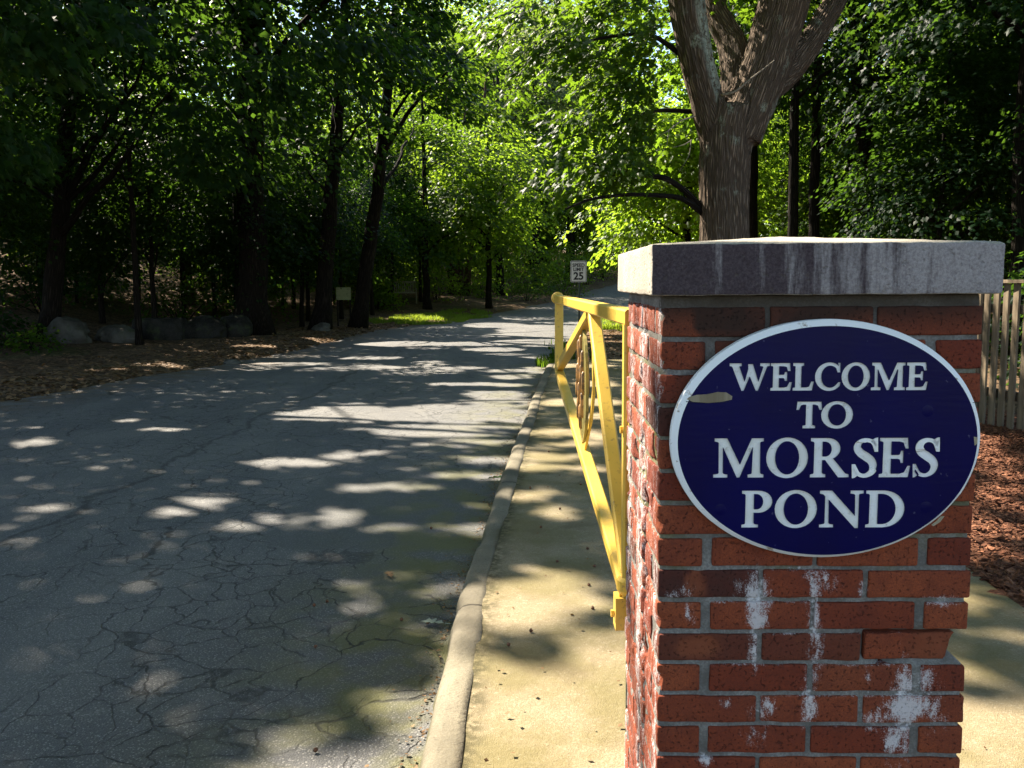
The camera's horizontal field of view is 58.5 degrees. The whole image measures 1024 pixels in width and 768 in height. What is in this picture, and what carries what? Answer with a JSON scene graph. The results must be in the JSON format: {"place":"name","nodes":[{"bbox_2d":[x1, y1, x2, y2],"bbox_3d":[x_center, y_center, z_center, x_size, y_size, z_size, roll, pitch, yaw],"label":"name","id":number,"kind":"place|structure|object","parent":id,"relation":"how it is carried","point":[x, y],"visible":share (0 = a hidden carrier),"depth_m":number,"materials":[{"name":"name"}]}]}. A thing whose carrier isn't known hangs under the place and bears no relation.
{"place":"outdoors","nodes":[
{"label":"outdoors","id":0,"kind":"place"},
{"bbox_2d":[0,284,628,767],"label":"road","id":1,"kind":"structure","parent":0,"point":[182,552],"depth_m":5.28,"materials":[{"name":"grey asphalt"}]},
{"bbox_2d":[364,368,542,767],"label":"gutter debris","id":2,"kind":"object","parent":1,"relation":"on","point":[434,693],"visible":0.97,"depth_m":4.27,"materials":[{"name":"brown plant"}]},
{"bbox_2d":[532,339,591,367],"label":"kerb weeds","id":3,"kind":"object","parent":1,"relation":"on","point":[544,361],"visible":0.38,"depth_m":16.50,"materials":[{"name":"green plant"}]},
{"bbox_2d":[43,0,902,254],"label":"sky","id":4,"kind":"structure","parent":0,"point":[665,30],"materials":[{"name":"white"}]},
{"bbox_2d":[0,230,1019,413],"bbox_3d":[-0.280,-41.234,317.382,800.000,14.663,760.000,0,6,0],"label":"ground","id":5,"kind":"structure","parent":0,"point":[89,313],"depth_m":24.12,"materials":[{"name":"brown soil"}]},
{"bbox_2d":[0,307,46,347],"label":"shrub","id":6,"kind":"object","parent":5,"relation":"on","point":[8,323],"visible":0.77,"depth_m":19.74,"materials":[{"name":"green plant"}]},
{"bbox_2d":[0,116,51,303],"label":"young tree","id":7,"kind":"object","parent":5,"relation":"on","point":[6,268],"visible":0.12,"depth_m":24.52,"materials":[{"name":"green plant"}]},
{"bbox_2d":[0,322,71,354],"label":"shrub","id":8,"kind":"object","parent":5,"relation":"on","point":[33,338],"visible":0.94,"depth_m":18.74,"materials":[{"name":"green plant"}]},
{"bbox_2d":[0,50,83,222],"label":"young maple","id":9,"kind":"object","parent":5,"relation":"on","point":[8,111],"visible":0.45,"depth_m":18.44,"materials":[{"name":"green plant"}]},
{"bbox_2d":[0,234,124,315],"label":"shrub","id":10,"kind":"object","parent":5,"relation":"on","point":[31,280],"visible":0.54,"depth_m":23.80,"materials":[{"name":"green plant"}]},
{"bbox_2d":[0,79,127,267],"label":"young maple","id":11,"kind":"object","parent":5,"relation":"on","point":[15,225],"visible":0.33,"depth_m":20.80,"materials":[{"name":"green plant"}]},
{"bbox_2d":[43,316,91,343],"bbox_3d":[-10.006,-1.117,20.600,1.029,0.831,0.871,0,6,0],"label":"boulder","id":12,"kind":"object","parent":5,"relation":"on","point":[75,330],"visible":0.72,"depth_m":20.26,"materials":[{"name":"stone"}]},
{"bbox_2d":[0,85,142,303],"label":"young maple","id":13,"kind":"object","parent":5,"relation":"on","point":[40,95],"visible":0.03,"depth_m":26.65,"materials":[{"name":"green plant"}]},
{"bbox_2d":[3,148,146,304],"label":"young tree","id":14,"kind":"object","parent":5,"relation":"on","point":[96,290],"visible":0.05,"depth_m":28.36,"materials":[{"name":"green plant"}]},
{"bbox_2d":[0,129,209,322],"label":"young maple","id":15,"kind":"object","parent":5,"relation":"on","point":[101,268],"visible":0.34,"depth_m":23.60,"materials":[{"name":"green plant"}]},
{"bbox_2d":[94,324,134,342],"bbox_3d":[-9.171,-1.091,21.241,1.129,0.622,0.822,0,6,0],"label":"boulder","id":16,"kind":"object","parent":5,"relation":"on","point":[117,333],"visible":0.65,"depth_m":20.93,"materials":[{"name":"stone"}]},
{"bbox_2d":[2,0,253,344],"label":"young maple","id":17,"kind":"object","parent":5,"relation":"on","point":[139,339],"visible":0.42,"depth_m":20.05,"materials":[{"name":"green plant"}]},
{"bbox_2d":[34,78,260,317],"bbox_3d":[-9.008,-7.576,22.836,5.320,12.859,5.308,-3,7,-18],"label":"young maple","id":18,"kind":"object","parent":5,"relation":"on","point":[165,200],"visible":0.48,"depth_m":22.57,"materials":[{"name":"green plant"}]},
{"bbox_2d":[0,0,301,199],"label":"maple tree","id":19,"kind":"object","parent":5,"relation":"on","point":[28,50],"visible":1,"depth_m":11.60,"materials":[{"name":"green plant"}]},
{"bbox_2d":[131,317,187,339],"bbox_3d":[-8.578,-1.213,22.265,1.248,0.783,1.008,0,6,0],"label":"boulder","id":20,"kind":"object","parent":5,"relation":"on","point":[172,328],"visible":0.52,"depth_m":21.83,"materials":[{"name":"stone"}]},
{"bbox_2d":[0,0,332,340],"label":"maple tree","id":21,"kind":"object","parent":5,"relation":"on","point":[67,190],"visible":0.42,"depth_m":19.82,"materials":[{"name":"green plant"}]},
{"bbox_2d":[112,277,234,321],"bbox_3d":[-9.566,-2.326,26.294,3.708,1.611,3.864,0,6,0],"label":"shrub","id":22,"kind":"object","parent":5,"relation":"on","point":[179,287],"visible":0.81,"depth_m":26.37,"materials":[{"name":"green plant"}]},
{"bbox_2d":[82,125,282,318],"bbox_3d":[-9.872,-8.556,27.734,6.051,13.614,5.995,0,6,0],"label":"young maple","id":23,"kind":"object","parent":5,"relation":"on","point":[183,259],"visible":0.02,"depth_m":27.60,"materials":[{"name":"green plant"}]},
{"bbox_2d":[98,25,273,301],"bbox_3d":[-11.883,-9.666,32.064,6.615,13.707,5.750,0,6,0],"label":"maple sapling","id":24,"kind":"object","parent":5,"relation":"on","point":[181,96],"depth_m":32.13,"materials":[{"name":"green plant"}]},
{"bbox_2d":[185,315,227,338],"bbox_3d":[-7.802,-1.300,22.950,1.328,0.865,1.080,0,6,0],"label":"boulder","id":25,"kind":"object","parent":5,"relation":"on","point":[204,326],"visible":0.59,"depth_m":22.58,"materials":[{"name":"stone"}]},
{"bbox_2d":[139,190,292,316],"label":"young maple","id":26,"kind":"object","parent":5,"relation":"on","point":[214,311],"visible":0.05,"depth_m":30.24,"materials":[{"name":"green plant"}]},
{"bbox_2d":[0,0,450,209],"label":"maple tree","id":27,"kind":"object","parent":5,"relation":"on","point":[353,47],"visible":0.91,"depth_m":17.21,"materials":[{"name":"green plant"}]},
{"bbox_2d":[157,128,314,312],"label":"young tree","id":28,"kind":"object","parent":5,"relation":"on","point":[217,286],"visible":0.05,"depth_m":31.50,"materials":[{"name":"green plant"}]},
{"bbox_2d":[220,313,252,336],"bbox_3d":[-7.125,-1.373,23.595,0.861,0.898,0.790,6,9,43],"label":"boulder","id":29,"kind":"object","parent":5,"relation":"on","point":[240,325],"visible":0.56,"depth_m":23.32,"materials":[{"name":"stone"}]},
{"bbox_2d":[144,132,340,313],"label":"young maple","id":30,"kind":"object","parent":5,"relation":"on","point":[236,239],"visible":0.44,"depth_m":25.07,"materials":[{"name":"green plant"}]},
{"bbox_2d":[162,107,324,312],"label":"young maple","id":31,"kind":"object","parent":5,"relation":"on","point":[293,175],"visible":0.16,"depth_m":26.50,"materials":[{"name":"green plant"}]},
{"bbox_2d":[187,263,299,323],"bbox_3d":[-8.905,-3.153,30.799,3.952,2.229,3.304,-5,8,-34],"label":"shrub","id":32,"kind":"object","parent":5,"relation":"on","point":[231,296],"visible":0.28,"depth_m":30.49,"materials":[{"name":"green plant"}]},
{"bbox_2d":[13,0,482,335],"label":"oak tree","id":33,"kind":"object","parent":5,"relation":"on","point":[258,315],"visible":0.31,"depth_m":23.94,"materials":[{"name":"green plant"}]},
{"bbox_2d":[0,305,506,400],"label":"leaf litter","id":34,"kind":"object","parent":5,"relation":"on","point":[61,378],"visible":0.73,"depth_m":17.69,"materials":[{"name":"brown plant"}]},
{"bbox_2d":[196,1,365,180],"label":"broadleaf tree","id":35,"kind":"object","parent":5,"relation":"on","point":[328,122],"visible":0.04,"depth_m":50.52,"materials":[{"name":"green plant"}]},
{"bbox_2d":[132,0,459,293],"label":"maple tree","id":36,"kind":"object","parent":5,"relation":"on","point":[409,156],"visible":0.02,"depth_m":43.79,"materials":[{"name":"green plant"}]},
{"bbox_2d":[267,249,334,309],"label":"young tree","id":37,"kind":"object","parent":5,"relation":"on","point":[282,300],"visible":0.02,"depth_m":34.96,"materials":[{"name":"green plant"}]},
{"bbox_2d":[232,152,385,326],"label":"young maple","id":38,"kind":"object","parent":5,"relation":"on","point":[305,260],"visible":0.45,"depth_m":28.20,"materials":[{"name":"green plant"}]},
{"bbox_2d":[148,0,504,329],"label":"maple tree","id":39,"kind":"object","parent":5,"relation":"on","point":[322,311],"visible":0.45,"depth_m":26.56,"materials":[{"name":"green plant"}]},
{"bbox_2d":[265,136,389,320],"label":"young maple","id":40,"kind":"object","parent":5,"relation":"on","point":[308,315],"visible":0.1,"depth_m":30.82,"materials":[{"name":"green plant"}]},
{"bbox_2d":[272,125,399,245],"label":"young maple","id":41,"kind":"object","parent":5,"relation":"on","point":[320,135],"visible":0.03,"depth_m":36.08,"materials":[{"name":"green plant"}]},
{"bbox_2d":[298,214,381,304],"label":"young tree","id":42,"kind":"object","parent":5,"relation":"on","point":[343,285],"visible":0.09,"depth_m":37.50,"materials":[{"name":"green plant"}]},
{"bbox_2d":[336,287,350,325],"bbox_3d":[-5.396,-2.376,29.341,0.470,1.450,0.075,0,6,0],"label":"notice board","id":43,"kind":"object","parent":5,"relation":"on","point":[343,293],"visible":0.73,"depth_m":29.26,"materials":[{"name":"wood"}]},
{"bbox_2d":[288,172,412,318],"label":"young maple","id":44,"kind":"object","parent":5,"relation":"on","point":[355,265],"visible":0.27,"depth_m":32.57,"materials":[{"name":"green plant"}]},
{"bbox_2d":[345,256,409,311],"bbox_3d":[-5.624,-4.228,37.936,3.006,2.527,3.308,1,7,15],"label":"shrub","id":45,"kind":"object","parent":5,"relation":"on","point":[378,294],"visible":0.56,"depth_m":37.67,"materials":[{"name":"green plant"}]},
{"bbox_2d":[321,138,447,314],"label":"young maple","id":46,"kind":"object","parent":5,"relation":"on","point":[383,214],"visible":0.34,"depth_m":35.30,"materials":[{"name":"green plant"}]},
{"bbox_2d":[349,219,420,295],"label":"young tree","id":47,"kind":"object","parent":5,"relation":"on","point":[400,269],"visible":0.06,"depth_m":42.25,"materials":[{"name":"green plant"}]},
{"bbox_2d":[328,0,448,303],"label":"young maple","id":48,"kind":"object","parent":5,"relation":"on","point":[396,181],"visible":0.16,"depth_m":38.14,"materials":[{"name":"green plant"}]},
{"bbox_2d":[394,281,416,303],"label":"garden bench","id":49,"kind":"object","parent":5,"relation":"on","point":[410,282],"visible":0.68,"depth_m":40.99,"materials":[{"name":"brown wood"}]},
{"bbox_2d":[326,3,495,277],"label":"broadleaf tree","id":50,"kind":"object","parent":5,"relation":"on","point":[407,101],"visible":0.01,"depth_m":53.60,"materials":[{"name":"green plant"}]},
{"bbox_2d":[264,0,564,327],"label":"maple tree","id":51,"kind":"object","parent":5,"relation":"on","point":[359,317],"visible":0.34,"depth_m":28.59,"materials":[{"name":"green plant"}]},
{"bbox_2d":[390,255,447,290],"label":"shrub","id":52,"kind":"object","parent":5,"relation":"on","point":[411,275],"visible":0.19,"depth_m":47.91,"materials":[{"name":"green plant"}]},
{"bbox_2d":[343,73,515,309],"bbox_3d":[-3.650,-8.074,38.694,7.726,10.016,7.254,0,6,0],"label":"maple tree","id":53,"kind":"object","parent":5,"relation":"on","point":[425,252],"visible":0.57,"depth_m":37.73,"materials":[{"name":"green plant"}]},
{"bbox_2d":[369,307,492,324],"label":"grass","id":54,"kind":"structure","parent":5,"relation":"on","point":[408,318],"depth_m":34.04,"materials":[{"name":"green plant"}]},
{"bbox_2d":[398,161,473,301],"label":"young maple","id":55,"kind":"object","parent":5,"relation":"on","point":[420,288],"visible":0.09,"depth_m":41.73,"materials":[{"name":"green plant"}]},
{"bbox_2d":[372,0,531,208],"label":"broadleaf tree","id":56,"kind":"object","parent":5,"relation":"on","point":[461,33],"visible":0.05,"depth_m":58.84,"materials":[{"name":"green plant"}]},
{"bbox_2d":[394,48,540,295],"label":"maple tree","id":57,"kind":"object","parent":5,"relation":"on","point":[458,271],"visible":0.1,"depth_m":47.10,"materials":[{"name":"green plant"}]},
{"bbox_2d":[399,113,564,308],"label":"maple tree","id":58,"kind":"object","parent":5,"relation":"on","point":[488,226],"visible":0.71,"depth_m":39.66,"materials":[{"name":"green plant"}]},
{"bbox_2d":[457,272,508,299],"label":"shrub","id":59,"kind":"object","parent":5,"relation":"on","point":[481,293],"visible":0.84,"depth_m":46.68,"materials":[{"name":"green plant"}]},
{"bbox_2d":[419,363,553,767],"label":"kerb","id":60,"kind":"structure","parent":5,"relation":"on","point":[444,745],"depth_m":3.65,"materials":[{"name":"concrete"}]},
{"bbox_2d":[463,249,531,292],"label":"shrub","id":61,"kind":"object","parent":5,"relation":"on","point":[504,266],"visible":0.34,"depth_m":51.63,"materials":[{"name":"green plant"}]},
{"bbox_2d":[420,18,587,295],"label":"maple tree","id":62,"kind":"object","parent":5,"relation":"on","point":[499,267],"visible":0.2,"depth_m":49.59,"materials":[{"name":"green plant"}]},
{"bbox_2d":[417,0,595,277],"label":"broadleaf tree","id":63,"kind":"object","parent":5,"relation":"on","point":[505,53],"visible":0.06,"depth_m":62.67,"materials":[{"name":"green plant"}]},
{"bbox_2d":[453,47,559,277],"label":"broadleaf tree","id":64,"kind":"object","parent":5,"relation":"on","point":[508,118],"visible":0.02,"depth_m":61.52,"materials":[{"name":"green plant"}]},
{"bbox_2d":[501,271,562,301],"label":"shrub","id":65,"kind":"object","parent":5,"relation":"on","point":[520,286],"visible":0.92,"depth_m":46.19,"materials":[{"name":"green plant"}]},
{"bbox_2d":[504,246,568,292],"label":"shrub","id":66,"kind":"object","parent":5,"relation":"on","point":[543,264],"visible":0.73,"depth_m":53.29,"materials":[{"name":"green plant"}]},
{"bbox_2d":[468,0,612,289],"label":"maple tree","id":67,"kind":"object","parent":5,"relation":"on","point":[549,102],"visible":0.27,"depth_m":55.81,"materials":[{"name":"green plant"}]},
{"bbox_2d":[513,199,573,274],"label":"young tree","id":68,"kind":"object","parent":5,"relation":"on","point":[550,244],"visible":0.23,"depth_m":67.76,"materials":[{"name":"green plant"}]},
{"bbox_2d":[499,57,595,277],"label":"broadleaf tree","id":69,"kind":"object","parent":5,"relation":"on","point":[579,198],"visible":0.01,"depth_m":67.95,"materials":[{"name":"green plant"}]},
{"bbox_2d":[530,270,592,295],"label":"shrub","id":70,"kind":"object","parent":5,"relation":"on","point":[551,281],"visible":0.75,"depth_m":51.19,"materials":[{"name":"green plant"}]},
{"bbox_2d":[532,242,592,289],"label":"shrub","id":71,"kind":"object","parent":5,"relation":"on","point":[565,258],"visible":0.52,"depth_m":57.55,"materials":[{"name":"green plant"}]},
{"bbox_2d":[495,0,647,260],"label":"broadleaf tree","id":72,"kind":"object","parent":5,"relation":"on","point":[593,78],"visible":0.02,"depth_m":72.70,"materials":[{"name":"green plant"}]},
{"bbox_2d":[520,0,625,278],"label":"broadleaf tree","id":73,"kind":"object","parent":5,"relation":"on","point":[569,236],"visible":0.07,"depth_m":70.86,"materials":[{"name":"green plant"}]},
{"bbox_2d":[544,210,610,274],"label":"young tree","id":74,"kind":"object","parent":5,"relation":"on","point":[581,238],"visible":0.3,"depth_m":75.76,"materials":[{"name":"green plant"}]},
{"bbox_2d":[570,261,586,321],"bbox_3d":[1.959,-2.420,26.915,0.475,2.408,0.049,0,6,2],"label":"speed limit sign","id":75,"kind":"object","parent":5,"relation":"on","point":[578,271],"visible":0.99,"depth_m":26.80,"materials":[{"name":"white metal"}]},
{"bbox_2d":[552,242,616,284],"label":"shrub","id":76,"kind":"object","parent":5,"relation":"on","point":[599,267],"visible":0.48,"depth_m":64.88,"materials":[{"name":"green plant"}]},
{"bbox_2d":[563,329,621,358],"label":"verge litter","id":77,"kind":"object","parent":5,"relation":"on","point":[610,348],"visible":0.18,"depth_m":20.41,"materials":[{"name":"brown plant"}]},
{"bbox_2d":[582,241,628,279],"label":"shrub","id":78,"kind":"object","parent":5,"relation":"on","point":[603,275],"visible":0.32,"depth_m":75.37,"materials":[{"name":"green plant"}]},
{"bbox_2d":[554,49,828,272],"bbox_3d":[5.696,-6.705,30.211,8.754,9.507,8.590,0,6,0],"label":"maple tree","id":79,"kind":"object","parent":5,"relation":"on","point":[675,160],"visible":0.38,"depth_m":29.14,"materials":[{"name":"green plant"}]},
{"bbox_2d":[596,60,835,242],"bbox_3d":[8.335,-8.046,36.291,10.174,10.526,8.434,0,6,0],"label":"maple tree","id":80,"kind":"object","parent":5,"relation":"on","point":[762,196],"visible":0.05,"depth_m":36.74,"materials":[{"name":"green plant"}]},
{"bbox_2d":[585,0,885,237],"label":"maple tree","id":81,"kind":"object","parent":5,"relation":"on","point":[671,68],"visible":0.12,"depth_m":25.54,"materials":[{"name":"green plant"}]},
{"bbox_2d":[461,359,1023,767],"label":"footpath","id":82,"kind":"structure","parent":5,"relation":"on","point":[564,718],"depth_m":3.56,"materials":[{"name":"beige concrete"}]},
{"bbox_2d":[633,0,935,236],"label":"maple tree","id":83,"kind":"object","parent":5,"relation":"on","point":[794,103],"visible":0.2,"depth_m":19.63,"materials":[{"name":"green plant"}]},
{"bbox_2d":[762,199,808,236],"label":"young tree","id":84,"kind":"object","parent":5,"relation":"on","point":[799,229],"visible":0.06,"depth_m":40.41,"materials":[{"name":"green plant"}]},
{"bbox_2d":[618,237,1004,767],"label":"brick pillar","id":85,"kind":"structure","parent":5,"relation":"on","point":[739,653],"depth_m":1.90,"materials":[{"name":"brick"}]},
{"bbox_2d":[551,292,629,731],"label":"steel gate","id":86,"kind":"structure","parent":85,"relation":"attached to","point":[613,527],"depth_m":3.25,"materials":[{"name":"yellow metal"}]},
{"bbox_2d":[669,319,979,556],"bbox_3d":[0.625,0.111,1.832,0.616,0.483,0.030,0,6,1],"label":"oval sign","id":87,"kind":"object","parent":85,"relation":"attached to","point":[823,437],"visible":1,"depth_m":1.82,"materials":[{"name":"blue metal"}]},
{"bbox_2d":[663,0,1011,236],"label":"maple tree","id":88,"kind":"object","parent":5,"relation":"on","point":[814,220],"visible":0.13,"depth_m":20.72,"materials":[{"name":"green plant"}]},
{"bbox_2d":[758,133,925,238],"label":"young tree","id":89,"kind":"object","parent":5,"relation":"on","point":[827,222],"visible":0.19,"depth_m":25.04,"materials":[{"name":"green plant"}]},
{"bbox_2d":[758,68,928,230],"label":"young maple","id":90,"kind":"object","parent":5,"relation":"on","point":[806,148],"visible":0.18,"depth_m":25.85,"materials":[{"name":"green plant"}]},
{"bbox_2d":[733,0,1021,239],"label":"oak tree","id":91,"kind":"object","parent":5,"relation":"on","point":[860,142],"visible":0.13,"depth_m":20.44,"materials":[{"name":"green plant"}]},
{"bbox_2d":[754,0,1021,238],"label":"maple tree","id":92,"kind":"object","parent":5,"relation":"on","point":[877,71],"visible":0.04,"depth_m":23.10,"materials":[{"name":"green plant"}]},
{"bbox_2d":[778,2,1010,238],"bbox_3d":[13.447,-9.260,30.663,9.241,14.443,8.963,-3,7,-26],"label":"broadleaf tree","id":93,"kind":"object","parent":5,"relation":"on","point":[844,171],"visible":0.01,"depth_m":31.06,"materials":[{"name":"green plant"}]},
{"bbox_2d":[810,30,1023,295],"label":"young maple","id":94,"kind":"object","parent":5,"relation":"on","point":[911,206],"visible":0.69,"depth_m":16.79,"materials":[{"name":"green plant"}]},
{"bbox_2d":[813,0,1023,361],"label":"maple tree","id":95,"kind":"object","parent":5,"relation":"on","point":[924,25],"visible":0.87,"depth_m":15.22,"materials":[{"name":"green plant"}]},
{"bbox_2d":[842,23,1020,257],"bbox_3d":[9.987,-4.197,19.445,6.006,6.883,6.001,0,6,0],"label":"young maple","id":96,"kind":"object","parent":5,"relation":"on","point":[975,195],"visible":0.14,"depth_m":18.37,"materials":[{"name":"green plant"}]},
{"bbox_2d":[860,0,1022,201],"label":"maple tree","id":97,"kind":"object","parent":5,"relation":"on","point":[990,38],"visible":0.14,"depth_m":17.48,"materials":[{"name":"green plant"}]},
{"bbox_2d":[872,1,1021,321],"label":"broadleaf tree","id":98,"kind":"object","parent":5,"relation":"on","point":[1005,259],"visible":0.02,"depth_m":25.71,"materials":[{"name":"green plant"}]},
{"bbox_2d":[966,408,1023,612],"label":"mulch bed","id":99,"kind":"object","parent":5,"relation":"on","point":[1000,591],"visible":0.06,"depth_m":5.75,"materials":[{"name":"brown plant"}]},
{"bbox_2d":[453,0,891,240],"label":"maple tree","id":100,"kind":"object","parent":99,"relation":"on","point":[764,67],"visible":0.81,"depth_m":12.29,"materials":[{"name":"green plant"}]},
{"bbox_2d":[991,271,1023,387],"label":"shrub","id":101,"kind":"object","parent":99,"relation":"on","point":[1015,276],"visible":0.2,"depth_m":11.93,"materials":[{"name":"green plant"}]},
{"bbox_2d":[975,280,1023,430],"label":"picket fence","id":102,"kind":"object","parent":5,"relation":"on","point":[1006,308],"visible":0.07,"depth_m":9.04,"materials":[{"name":"brown wood"}]},
{"bbox_2d":[985,103,1023,197],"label":"young maple","id":103,"kind":"object","parent":5,"relation":"on","point":[1016,135],"visible":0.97,"depth_m":14.70,"materials":[{"name":"green plant"}]},
{"bbox_2d":[989,250,1023,371],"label":"shrub","id":104,"kind":"object","parent":5,"relation":"on","point":[1021,315],"visible":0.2,"depth_m":13.92,"materials":[{"name":"green plant"}]},
{"bbox_2d":[601,318,621,330],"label":"verge grass","id":105,"kind":"structure","parent":0,"point":[606,324],"depth_m":26.41,"materials":[{"name":"green plant"}]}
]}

